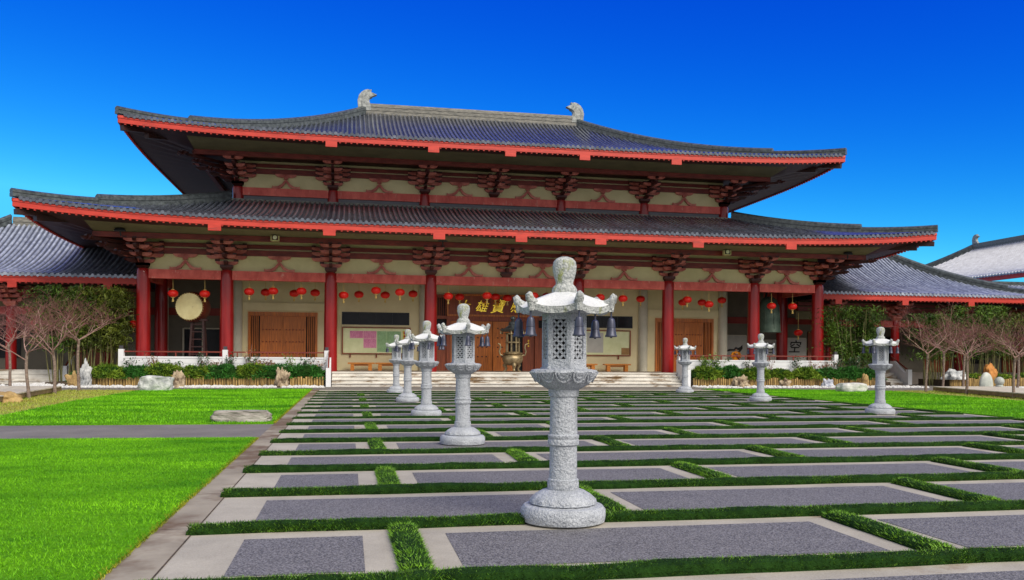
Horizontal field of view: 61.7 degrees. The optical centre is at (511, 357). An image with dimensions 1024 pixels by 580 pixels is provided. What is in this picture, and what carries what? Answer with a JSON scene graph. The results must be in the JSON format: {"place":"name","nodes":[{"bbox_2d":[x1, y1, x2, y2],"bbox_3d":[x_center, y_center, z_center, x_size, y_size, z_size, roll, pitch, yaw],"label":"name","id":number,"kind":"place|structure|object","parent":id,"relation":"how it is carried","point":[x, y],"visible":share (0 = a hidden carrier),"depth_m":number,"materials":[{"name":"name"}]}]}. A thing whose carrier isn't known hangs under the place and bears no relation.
{"place":"outdoors","nodes":[
{"label":"outdoors","id":0,"kind":"place"},
{"bbox_2d":[0,389,308,425],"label":"lawn","id":1,"kind":"structure","parent":0,"point":[118,423],"depth_m":23.06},
{"bbox_2d":[137,375,174,390],"bbox_3d":[-16.049,1.156,38.581,1.545,0.733,0.900,0,0,-11],"label":"boulder","id":2,"kind":"object","parent":1,"relation":"on","point":[150,382],"visible":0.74,"depth_m":38.27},
{"bbox_2d":[210,410,271,421],"bbox_3d":[-6.494,1.407,20.551,1.454,0.298,0.409,0,0,-11],"label":"flat boulder","id":3,"kind":"object","parent":1,"relation":"on","point":[242,415],"visible":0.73,"depth_m":20.39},
{"bbox_2d":[0,389,312,579],"bbox_3d":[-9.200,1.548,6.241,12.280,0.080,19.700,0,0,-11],"label":"lawn","id":4,"kind":"structure","parent":0,"point":[70,575],"depth_m":9.03,"materials":[{"name":"plant"}]},
{"bbox_2d":[0,388,1023,579],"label":"lawn grass","id":5,"kind":"structure","parent":4,"relation":"on","point":[140,400],"depth_m":13.90,"materials":[{"name":"plant"}]},
{"bbox_2d":[0,384,932,438],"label":"ground","id":6,"kind":"structure","parent":0,"point":[130,431],"depth_m":18.65,"materials":[{"name":"concrete"}]},
{"bbox_2d":[0,291,61,385],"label":"bare tree","id":7,"kind":"object","parent":6,"relation":"on","point":[10,364],"visible":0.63,"depth_m":38.44,"materials":[{"name":"brown wood"}]},
{"bbox_2d":[0,386,61,401],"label":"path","id":8,"kind":"structure","parent":6,"relation":"on","point":[34,390],"depth_m":33.35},
{"bbox_2d":[0,350,76,383],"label":"stone steps","id":9,"kind":"structure","parent":6,"relation":"on","point":[34,376],"depth_m":47.10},
{"bbox_2d":[17,284,114,381],"bbox_3d":[-23.722,-1.280,45.651,5.864,5.453,3.316,0,0,-11],"label":"bamboo clump","id":10,"kind":"object","parent":6,"relation":"on","point":[53,289],"visible":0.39,"depth_m":45.23,"materials":[{"name":"green plant"}]},
{"bbox_2d":[0,390,137,414],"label":"dry grass strip","id":11,"kind":"object","parent":6,"relation":"on","point":[50,400],"visible":0.2,"depth_m":29.78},
{"bbox_2d":[0,391,22,402],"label":"boulder","id":12,"kind":"object","parent":11,"relation":"on","point":[10,396],"visible":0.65,"depth_m":28.01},
{"bbox_2d":[0,289,69,397],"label":"bare tree","id":13,"kind":"object","parent":11,"relation":"on","point":[30,323],"visible":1,"depth_m":30.54,"materials":[{"name":"brown wood"}]},
{"bbox_2d":[0,286,95,393],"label":"bare tree","id":14,"kind":"object","parent":11,"relation":"on","point":[54,367],"visible":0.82,"depth_m":34.63,"materials":[{"name":"brown wood"}]},
{"bbox_2d":[34,291,128,390],"bbox_3d":[-19.087,-0.706,37.750,2.999,4.464,4.402,0,0,5],"label":"bare tree","id":15,"kind":"object","parent":11,"relation":"on","point":[77,354],"visible":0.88,"depth_m":37.56,"materials":[{"name":"brown wood"}]},
{"bbox_2d":[0,389,1023,413],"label":"dry grass tufts","id":16,"kind":"object","parent":11,"relation":"on","point":[63,392],"visible":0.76,"depth_m":32.40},
{"bbox_2d":[0,214,154,369],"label":"side wing","id":17,"kind":"structure","parent":6,"relation":"on","point":[32,254],"depth_m":48.97,"materials":[{"name":"tile"}]},
{"bbox_2d":[0,326,20,357],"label":"window","id":18,"kind":"structure","parent":17,"relation":"in","point":[2,353],"depth_m":51.15,"materials":[{"name":"black glass"}]},
{"bbox_2d":[51,284,138,369],"bbox_3d":[-22.060,-1.239,45.605,4.367,5.392,3.206,0,0,-11],"label":"bamboo clump","id":19,"kind":"object","parent":6,"relation":"on","point":[114,334],"visible":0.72,"depth_m":45.35,"materials":[{"name":"green plant"}]},
{"bbox_2d":[99,379,310,385],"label":"bed soil","id":20,"kind":"structure","parent":6,"relation":"on","point":[204,382],"depth_m":44.22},
{"bbox_2d":[91,361,127,379],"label":"juniper shrub","id":21,"kind":"object","parent":20,"relation":"on","point":[107,370],"visible":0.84,"depth_m":43.16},
{"bbox_2d":[121,363,150,380],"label":"juniper shrub","id":22,"kind":"object","parent":20,"relation":"on","point":[131,371],"visible":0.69,"depth_m":43.46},
{"bbox_2d":[143,361,184,376],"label":"juniper shrub","id":23,"kind":"object","parent":20,"relation":"on","point":[162,369],"visible":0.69,"depth_m":43.69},
{"bbox_2d":[183,364,214,378],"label":"juniper shrub","id":24,"kind":"object","parent":20,"relation":"on","point":[192,371],"visible":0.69,"depth_m":44.06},
{"bbox_2d":[204,363,244,378],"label":"juniper shrub","id":25,"kind":"object","parent":20,"relation":"on","point":[223,371],"visible":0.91,"depth_m":44.25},
{"bbox_2d":[229,361,270,379],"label":"juniper shrub","id":26,"kind":"object","parent":20,"relation":"on","point":[247,369],"visible":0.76,"depth_m":44.56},
{"bbox_2d":[252,362,293,379],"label":"juniper shrub","id":27,"kind":"object","parent":20,"relation":"on","point":[271,373],"visible":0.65,"depth_m":44.69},
{"bbox_2d":[288,362,325,379],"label":"juniper shrub","id":28,"kind":"object","parent":20,"relation":"on","point":[309,371],"visible":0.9,"depth_m":45.13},
{"bbox_2d":[92,375,323,385],"bbox_3d":[-15.667,1.212,44.089,11.660,0.666,0.713,0,0,-8],"label":"log edging","id":29,"kind":"object","parent":6,"relation":"on","point":[233,381],"visible":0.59,"depth_m":44.22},
{"bbox_2d":[118,345,330,386],"bbox_3d":[-14.996,0.470,44.858,10.830,2.140,1.742,0,0,-11],"label":"balustrade","id":30,"kind":"object","parent":6,"relation":"on","point":[122,358],"visible":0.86,"depth_m":45.34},
{"bbox_2d":[0,89,937,386],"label":"temple hall","id":31,"kind":"structure","parent":6,"relation":"on","point":[366,197],"depth_m":51.62,"materials":[{"name":"wood"}]},
{"bbox_2d":[189,319,208,356],"bbox_3d":[-17.702,-0.730,48.341,1.000,2.917,1.100,0,0,-11],"label":"drum stand","id":32,"kind":"object","parent":31,"relation":"on","point":[192,339],"visible":0.73,"depth_m":48.01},
{"bbox_2d":[175,292,210,322],"bbox_3d":[-17.957,-2.850,48.262,1.720,1.720,1.440,0,0,-2],"label":"drum","id":33,"kind":"object","parent":32,"relation":"on","point":[194,307],"visible":0.96,"depth_m":47.56,"materials":[{"name":"gold leather"}]},
{"bbox_2d":[182,328,219,356],"bbox_3d":[-19.221,-0.669,53.292,2.430,2.380,0.095,0,0,-11],"label":"window","id":34,"kind":"structure","parent":31,"relation":"in","point":[213,334],"depth_m":53.24,"materials":[{"name":"black glass"}]},
{"bbox_2d":[248,312,317,356],"bbox_3d":[-13.929,-1.013,52.108,4.080,3.520,0.250,0,0,-11],"label":"door","id":35,"kind":"structure","parent":31,"relation":"in","point":[267,331],"depth_m":52.07,"materials":[{"name":"wood"}]},
{"bbox_2d":[342,312,408,324],"bbox_3d":[-8.448,-2.427,53.125,4.130,0.780,0.080,0,0,-11],"label":"window","id":36,"kind":"structure","parent":31,"relation":"in","point":[348,318],"depth_m":53.08,"materials":[{"name":"black glass"}]},
{"bbox_2d":[342,327,410,357],"bbox_3d":[-8.395,-0.946,53.035,4.200,1.880,0.120,0,0,-11],"label":"notice board","id":37,"kind":"object","parent":31,"relation":"attached to","point":[365,340],"visible":0.78,"depth_m":52.96,"materials":[{"name":"beige paper"}]},
{"bbox_2d":[498,316,527,371],"bbox_3d":[0.045,-0.784,51.212,1.748,3.412,1.514,0,0,37],"label":"incense burner","id":38,"kind":"object","parent":31,"relation":"on","point":[512,356],"visible":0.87,"depth_m":50.93,"materials":[{"name":"brown metal"}]},
{"bbox_2d":[586,330,630,358],"bbox_3d":[5.751,-0.852,55.729,4.100,1.880,0.120,0,0,-11],"label":"notice board","id":39,"kind":"object","parent":31,"relation":"attached to","point":[618,345],"visible":0.67,"depth_m":55.86,"materials":[{"name":"beige"}]},
{"bbox_2d":[587,316,632,327],"bbox_3d":[5.929,-2.330,55.863,4.020,0.780,0.080,0,0,-11],"label":"window","id":40,"kind":"structure","parent":31,"relation":"in","point":[620,321],"depth_m":56.00,"materials":[{"name":"black glass"}]},
{"bbox_2d":[655,318,713,371],"bbox_3d":[11.435,-0.843,56.939,4.080,3.520,0.250,0,0,-11],"label":"door","id":41,"kind":"structure","parent":31,"relation":"in","point":[700,335],"depth_m":56.99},
{"bbox_2d":[727,335,746,359],"bbox_3d":[15.351,-0.447,59.856,2.230,2.300,0.105,0,0,-11],"label":"calligraphy panel","id":42,"kind":"object","parent":31,"relation":"attached to","point":[738,341],"visible":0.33,"depth_m":59.90,"materials":[{"name":"paper"}]},
{"bbox_2d":[760,292,780,332],"bbox_3d":[16.694,-3.113,55.703,1.600,2.950,1.600,0,0,-11],"label":"temple bell","id":43,"kind":"object","parent":31,"relation":"hanging from","point":[769,322],"visible":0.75,"depth_m":55.14,"materials":[{"name":"green metal"}]},
{"bbox_2d":[787,338,806,360],"bbox_3d":[20.090,-0.315,60.758,1.680,2.200,0.105,0,0,-11],"label":"calligraphy panel","id":44,"kind":"object","parent":31,"relation":"attached to","point":[795,346],"visible":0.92,"depth_m":60.74,"materials":[{"name":"grey paint"}]},
{"bbox_2d":[676,350,837,386],"bbox_3d":[14.852,0.670,50.543,10.360,2.140,1.742,0,0,-11],"label":"balustrade","id":45,"kind":"object","parent":6,"relation":"on","point":[783,364],"visible":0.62,"depth_m":51.08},
{"bbox_2d":[693,377,874,385],"bbox_3d":[16.437,1.416,50.379,12.462,0.689,0.599,0,0,-11],"label":"log edging","id":46,"kind":"object","parent":6,"relation":"on","point":[772,381],"visible":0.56,"depth_m":49.94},
{"bbox_2d":[691,380,885,386],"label":"bed soil","id":47,"kind":"structure","parent":6,"relation":"on","point":[717,382],"depth_m":49.35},
{"bbox_2d":[691,364,724,379],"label":"juniper shrub","id":48,"kind":"object","parent":47,"relation":"on","point":[704,372],"visible":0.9,"depth_m":49.27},
{"bbox_2d":[714,364,743,379],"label":"juniper shrub","id":49,"kind":"object","parent":47,"relation":"on","point":[731,371],"visible":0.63,"depth_m":49.67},
{"bbox_2d":[738,366,770,380],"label":"juniper shrub","id":50,"kind":"object","parent":47,"relation":"on","point":[751,373],"visible":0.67,"depth_m":49.82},
{"bbox_2d":[768,367,797,379],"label":"juniper shrub","id":51,"kind":"object","parent":47,"relation":"on","point":[781,373],"visible":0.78,"depth_m":50.19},
{"bbox_2d":[791,365,826,379],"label":"juniper shrub","id":52,"kind":"object","parent":47,"relation":"on","point":[805,372],"visible":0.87,"depth_m":50.35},
{"bbox_2d":[815,366,842,379],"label":"juniper shrub","id":53,"kind":"object","parent":47,"relation":"on","point":[830,372],"visible":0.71,"depth_m":50.78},
{"bbox_2d":[837,365,862,381],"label":"juniper shrub","id":54,"kind":"object","parent":47,"relation":"on","point":[854,373],"visible":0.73,"depth_m":50.89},
{"bbox_2d":[801,303,892,368],"bbox_3d":[21.167,-0.859,53.833,5.915,5.212,3.519,0,0,-11],"label":"bamboo clump","id":55,"kind":"object","parent":6,"relation":"on","point":[864,324],"visible":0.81,"depth_m":53.64,"materials":[{"name":"green plant"}]},
{"bbox_2d":[885,356,911,384],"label":"stone steps","id":56,"kind":"structure","parent":6,"relation":"on","point":[897,375],"depth_m":56.88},
{"bbox_2d":[787,254,1023,383],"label":"side wing","id":57,"kind":"structure","parent":6,"relation":"on","point":[891,284],"depth_m":58.65,"materials":[{"name":"tile"}]},
{"bbox_2d":[899,311,975,385],"bbox_3d":[27.478,-0.627,55.008,5.610,4.832,3.335,0,0,-11],"label":"bare tree","id":58,"kind":"object","parent":6,"relation":"on","point":[929,320],"visible":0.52,"depth_m":54.56,"materials":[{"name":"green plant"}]},
{"bbox_2d":[913,313,975,385],"bbox_3d":[24.992,-0.503,49.340,3.534,4.651,5.133,0,0,16],"label":"bare tree","id":59,"kind":"object","parent":6,"relation":"on","point":[943,374],"visible":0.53,"depth_m":49.26,"materials":[{"name":"plant"}]},
{"bbox_2d":[901,307,1009,385],"bbox_3d":[23.089,-0.393,44.856,5.091,4.402,4.055,0,0,-11],"label":"bare tree","id":60,"kind":"object","parent":6,"relation":"on","point":[963,371],"visible":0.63,"depth_m":44.80,"materials":[{"name":"brown wood"}]},
{"bbox_2d":[898,391,1023,400],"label":"dry grass strip","id":61,"kind":"object","parent":6,"relation":"on","point":[971,395],"depth_m":39.26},
{"bbox_2d":[881,295,981,391],"bbox_3d":[20.855,-0.681,42.188,5.073,4.949,4.397,0,0,-11],"label":"bare tree","id":62,"kind":"object","parent":61,"relation":"on","point":[926,370],"visible":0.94,"depth_m":42.88,"materials":[{"name":"brown wood"}]},
{"bbox_2d":[935,311,1015,394],"bbox_3d":[21.762,-0.279,39.977,3.333,4.160,3.515,0,0,-11],"label":"bare tree","id":63,"kind":"object","parent":61,"relation":"on","point":[967,366],"visible":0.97,"depth_m":40.48,"materials":[{"name":"plant"}]},
{"bbox_2d":[978,311,1023,398],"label":"bare tree","id":64,"kind":"object","parent":61,"relation":"on","point":[1014,365],"visible":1,"depth_m":36.49,"materials":[{"name":"plant"}]},
{"bbox_2d":[925,234,1023,280],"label":"flank hall","id":65,"kind":"structure","parent":6,"relation":"on","point":[998,259],"depth_m":78.28,"materials":[{"name":"tile"}]},
{"bbox_2d":[933,386,1023,397],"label":"boardwalk","id":66,"kind":"structure","parent":6,"relation":"on","point":[998,391],"depth_m":40.08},
{"bbox_2d":[937,304,1021,374],"bbox_3d":[30.333,-0.895,55.663,6.412,5.409,3.190,0,0,-11],"label":"bamboo clump","id":67,"kind":"object","parent":6,"relation":"on","point":[984,316],"visible":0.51,"depth_m":55.40,"materials":[{"name":"green plant"}]},
{"bbox_2d":[949,376,1023,385],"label":"log edging","id":68,"kind":"object","parent":6,"relation":"on","point":[975,382],"visible":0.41,"depth_m":53.42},
{"bbox_2d":[973,314,1023,387],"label":"bare tree","id":69,"kind":"object","parent":6,"relation":"on","point":[1018,370],"visible":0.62,"depth_m":43.80,"materials":[{"name":"plant"}]},
{"bbox_2d":[980,312,1023,374],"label":"bamboo clump","id":70,"kind":"object","parent":6,"relation":"on","point":[1019,320],"visible":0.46,"depth_m":56.34,"materials":[{"name":"green plant"}]},
{"label":"gravel strip","id":71,"kind":"structure","parent":6,"relation":"on","visible":0},
{"bbox_2d":[80,358,91,385],"bbox_3d":[-21.014,0.751,42.197,0.546,1.477,0.526,0,0,8],"label":"boulder","id":72,"kind":"object","parent":71,"relation":"on","point":[85,374],"visible":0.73,"depth_m":42.10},
{"bbox_2d":[274,367,290,387],"bbox_3d":[-11.654,0.994,43.418,0.835,1.115,0.756,0,0,-11],"label":"boulder","id":73,"kind":"object","parent":71,"relation":"on","point":[282,377],"visible":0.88,"depth_m":43.21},
{"bbox_2d":[0,382,1023,387],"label":"white pebbles","id":74,"kind":"object","parent":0,"point":[314,386],"visible":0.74,"depth_m":43.47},
{"bbox_2d":[0,0,1023,281],"label":"sky","id":75,"kind":"structure","parent":0,"point":[924,99],"materials":[{"name":"blue"}]},
{"bbox_2d":[153,390,1023,579],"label":"paving","id":76,"kind":"structure","parent":0,"point":[199,556],"depth_m":8.87,"materials":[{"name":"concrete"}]},
{"bbox_2d":[102,390,318,579],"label":"kerb","id":77,"kind":"structure","parent":76,"relation":"on","point":[150,556],"depth_m":8.42,"materials":[{"name":"concrete"}]},
{"bbox_2d":[373,466,401,484],"bbox_3d":[-1.616,1.538,11.103,0.338,0.110,1.726,0,0,-11],"label":"hedge link","id":78,"kind":"object","parent":76,"relation":"on","point":[385,475],"visible":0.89,"depth_m":11.02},
{"bbox_2d":[394,329,418,401],"bbox_3d":[-3.709,0.278,30.491,0.947,2.582,1.038,0,0,-11],"label":"stone lantern","id":79,"kind":"object","parent":76,"relation":"on","point":[407,361],"visible":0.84,"depth_m":30.33,"materials":[{"name":"stone"}]},
{"bbox_2d":[386,520,435,571],"bbox_3d":[-0.848,1.542,7.059,0.344,0.112,1.740,0,0,-11],"label":"hedge link","id":80,"kind":"object","parent":76,"relation":"on","point":[408,545],"visible":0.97,"depth_m":6.87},
{"bbox_2d":[318,390,723,391],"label":"hedge row","id":81,"kind":"object","parent":76,"relation":"on","point":[524,391],"visible":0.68,"depth_m":39.74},
{"bbox_2d":[506,448,539,460],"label":"hedge link","id":82,"kind":"object","parent":76,"relation":"on","point":[517,454],"visible":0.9,"depth_m":13.47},
{"bbox_2d":[316,392,740,393],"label":"hedge row","id":83,"kind":"object","parent":76,"relation":"on","point":[548,393],"visible":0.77,"depth_m":37.84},
{"bbox_2d":[312,394,751,396],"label":"hedge row","id":84,"kind":"object","parent":76,"relation":"on","point":[531,395],"visible":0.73,"depth_m":35.61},
{"bbox_2d":[310,396,786,398],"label":"hedge row","id":85,"kind":"object","parent":76,"relation":"on","point":[527,397],"visible":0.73,"depth_m":33.40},
{"bbox_2d":[307,399,814,401],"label":"hedge row","id":86,"kind":"object","parent":76,"relation":"on","point":[500,400],"visible":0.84,"depth_m":31.81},
{"bbox_2d":[513,256,616,528],"bbox_3d":[0.505,0.306,8.363,0.947,2.582,1.038,0,0,-11],"label":"stone lantern","id":87,"kind":"object","parent":76,"relation":"on","point":[564,374],"visible":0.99,"depth_m":8.20,"materials":[{"name":"stone"}]},
{"bbox_2d":[305,401,842,404],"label":"hedge row","id":88,"kind":"object","parent":76,"relation":"on","point":[548,403],"visible":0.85,"depth_m":29.72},
{"bbox_2d":[138,545,1023,579],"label":"hedge row","id":89,"kind":"object","parent":76,"relation":"on","point":[669,567],"visible":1,"depth_m":6.34,"materials":[{"name":"plant"}]},
{"bbox_2d":[301,404,868,408],"bbox_3d":[3.111,1.576,27.731,19.330,0.096,0.307,0,0,-11],"label":"hedge row","id":90,"kind":"object","parent":76,"relation":"on","point":[620,406],"visible":0.86,"depth_m":27.68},
{"bbox_2d":[579,484,628,511],"bbox_3d":[0.932,1.552,9.499,0.343,0.117,1.726,0,0,-11],"label":"hedge link","id":91,"kind":"object","parent":76,"relation":"on","point":[607,503],"visible":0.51,"depth_m":9.07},
{"bbox_2d":[185,499,1023,535],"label":"hedge row","id":92,"kind":"object","parent":76,"relation":"on","point":[380,523],"visible":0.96,"depth_m":8.41,"materials":[{"name":"plant"}]},
{"bbox_2d":[297,408,914,413],"bbox_3d":[3.496,1.579,25.712,19.330,0.095,0.319,0,0,-11],"label":"hedge row","id":93,"kind":"object","parent":76,"relation":"on","point":[530,411],"visible":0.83,"depth_m":25.52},
{"bbox_2d":[593,435,629,445],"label":"hedge link","id":94,"kind":"object","parent":76,"relation":"on","point":[608,440],"visible":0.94,"depth_m":15.92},
{"bbox_2d":[220,470,1023,497],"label":"hedge row","id":95,"kind":"object","parent":76,"relation":"on","point":[431,487],"visible":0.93,"depth_m":10.53,"materials":[{"name":"plant"}]},
{"bbox_2d":[224,392,1023,579],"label":"paving panels","id":96,"kind":"object","parent":76,"relation":"on","point":[258,557],"visible":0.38,"depth_m":9.45,"materials":[{"name":"stone"}]},
{"bbox_2d":[386,335,403,392],"bbox_3d":[-5.114,0.269,37.867,0.947,2.582,1.038,0,0,-11],"label":"stone lantern","id":97,"kind":"object","parent":96,"relation":"on","point":[396,386],"visible":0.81,"depth_m":37.71,"materials":[{"name":"stone"}]},
{"bbox_2d":[409,321,444,415],"bbox_3d":[-2.304,0.288,23.115,0.947,2.582,1.038,0,0,-11],"label":"stone lantern","id":98,"kind":"object","parent":96,"relation":"on","point":[426,339],"visible":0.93,"depth_m":22.96,"materials":[{"name":"stone"}]},
{"bbox_2d":[436,304,489,445],"bbox_3d":[-0.899,0.297,15.739,0.947,2.582,1.038,0,0,-11],"label":"stone lantern","id":99,"kind":"object","parent":96,"relation":"on","point":[463,366],"visible":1,"depth_m":15.58,"materials":[{"name":"stone"}]},
{"bbox_2d":[292,412,963,418],"bbox_3d":[3.882,1.582,23.686,19.330,0.095,0.312,0,0,-11],"label":"hedge row","id":100,"kind":"object","parent":76,"relation":"on","point":[581,415],"visible":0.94,"depth_m":23.46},
{"bbox_2d":[243,452,1023,472],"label":"hedge row","id":101,"kind":"object","parent":76,"relation":"on","point":[278,468],"visible":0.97,"depth_m":12.70,"materials":[{"name":"plant"}]},
{"bbox_2d":[258,440,1023,455],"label":"hedge row","id":102,"kind":"object","parent":76,"relation":"on","point":[477,449],"visible":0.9,"depth_m":14.84,"materials":[{"name":"plant"}]},
{"bbox_2d":[270,430,1023,442],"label":"hedge row","id":103,"kind":"object","parent":76,"relation":"on","point":[529,437],"visible":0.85,"depth_m":17.15,"materials":[{"name":"plant"}]},
{"bbox_2d":[286,416,1015,424],"bbox_3d":[4.266,1.577,21.663,19.349,0.111,0.344,0,0,-11],"label":"hedge row","id":104,"kind":"object","parent":76,"relation":"on","point":[399,422],"visible":0.94,"depth_m":21.45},
{"bbox_2d":[279,422,1023,432],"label":"hedge row","id":105,"kind":"object","parent":76,"relation":"on","point":[443,429],"visible":0.91,"depth_m":19.30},
{"bbox_2d":[674,338,695,392],"bbox_3d":[8.105,0.357,40.121,0.947,2.582,1.038,0,0,-11],"label":"stone lantern","id":106,"kind":"object","parent":76,"relation":"on","point":[684,352],"visible":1,"depth_m":39.97,"materials":[{"name":"stone"}]},
{"bbox_2d":[669,461,734,477],"bbox_3d":[2.640,1.565,11.914,0.350,0.114,1.729,0,0,-11],"label":"hedge link","id":107,"kind":"object","parent":76,"relation":"on","point":[700,470],"visible":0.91,"depth_m":11.84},
{"bbox_2d":[747,334,774,401],"bbox_3d":[9.509,0.367,32.749,0.947,2.582,1.038,0,0,-11],"label":"stone lantern","id":108,"kind":"object","parent":76,"relation":"on","point":[760,352],"visible":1,"depth_m":32.59,"materials":[{"name":"stone"}]},
{"bbox_2d":[745,445,808,456],"bbox_3d":[4.415,1.579,14.353,0.338,0.110,1.734,0,0,-11],"label":"hedge link","id":109,"kind":"object","parent":76,"relation":"on","point":[766,450],"visible":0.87,"depth_m":14.38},
{"bbox_2d":[797,433,852,442],"bbox_3d":[6.129,1.589,16.777,0.338,0.112,1.721,0,0,-11],"label":"hedge link","id":110,"kind":"object","parent":76,"relation":"on","point":[816,438],"visible":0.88,"depth_m":16.78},
{"bbox_2d":[862,327,899,414],"bbox_3d":[10.913,0.376,25.376,0.947,2.582,1.038,0,0,-11],"label":"stone lantern","id":111,"kind":"object","parent":76,"relation":"on","point":[880,350],"visible":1,"depth_m":25.23,"materials":[{"name":"stone"}]},
{"bbox_2d":[821,509,955,550],"bbox_3d":[3.409,1.570,7.871,0.347,0.114,1.711,0,0,-11],"label":"hedge link","id":112,"kind":"object","parent":76,"relation":"on","point":[900,536],"visible":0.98,"depth_m":7.73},
{"bbox_2d":[890,476,1002,500],"bbox_3d":[5.185,1.583,10.298,0.350,0.112,1.716,0,0,-11],"label":"hedge link","id":113,"kind":"object","parent":76,"relation":"on","point":[945,491],"visible":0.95,"depth_m":10.20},
{"bbox_2d":[930,456,1023,471],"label":"hedge link","id":114,"kind":"object","parent":76,"relation":"on","point":[947,460],"visible":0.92,"depth_m":12.68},
{"bbox_2d":[962,441,1023,453],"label":"hedge link","id":115,"kind":"object","parent":76,"relation":"on","point":[992,447],"visible":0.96,"depth_m":15.22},
{"bbox_2d":[703,389,1023,417],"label":"lawn","id":116,"kind":"structure","parent":0,"point":[926,399],"depth_m":32.50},
{"bbox_2d":[835,383,867,391],"bbox_3d":[17.018,1.492,42.846,1.612,0.505,0.810,0,0,-11],"label":"boulder","id":117,"kind":"object","parent":116,"relation":"on","point":[851,387],"visible":0.74,"depth_m":42.49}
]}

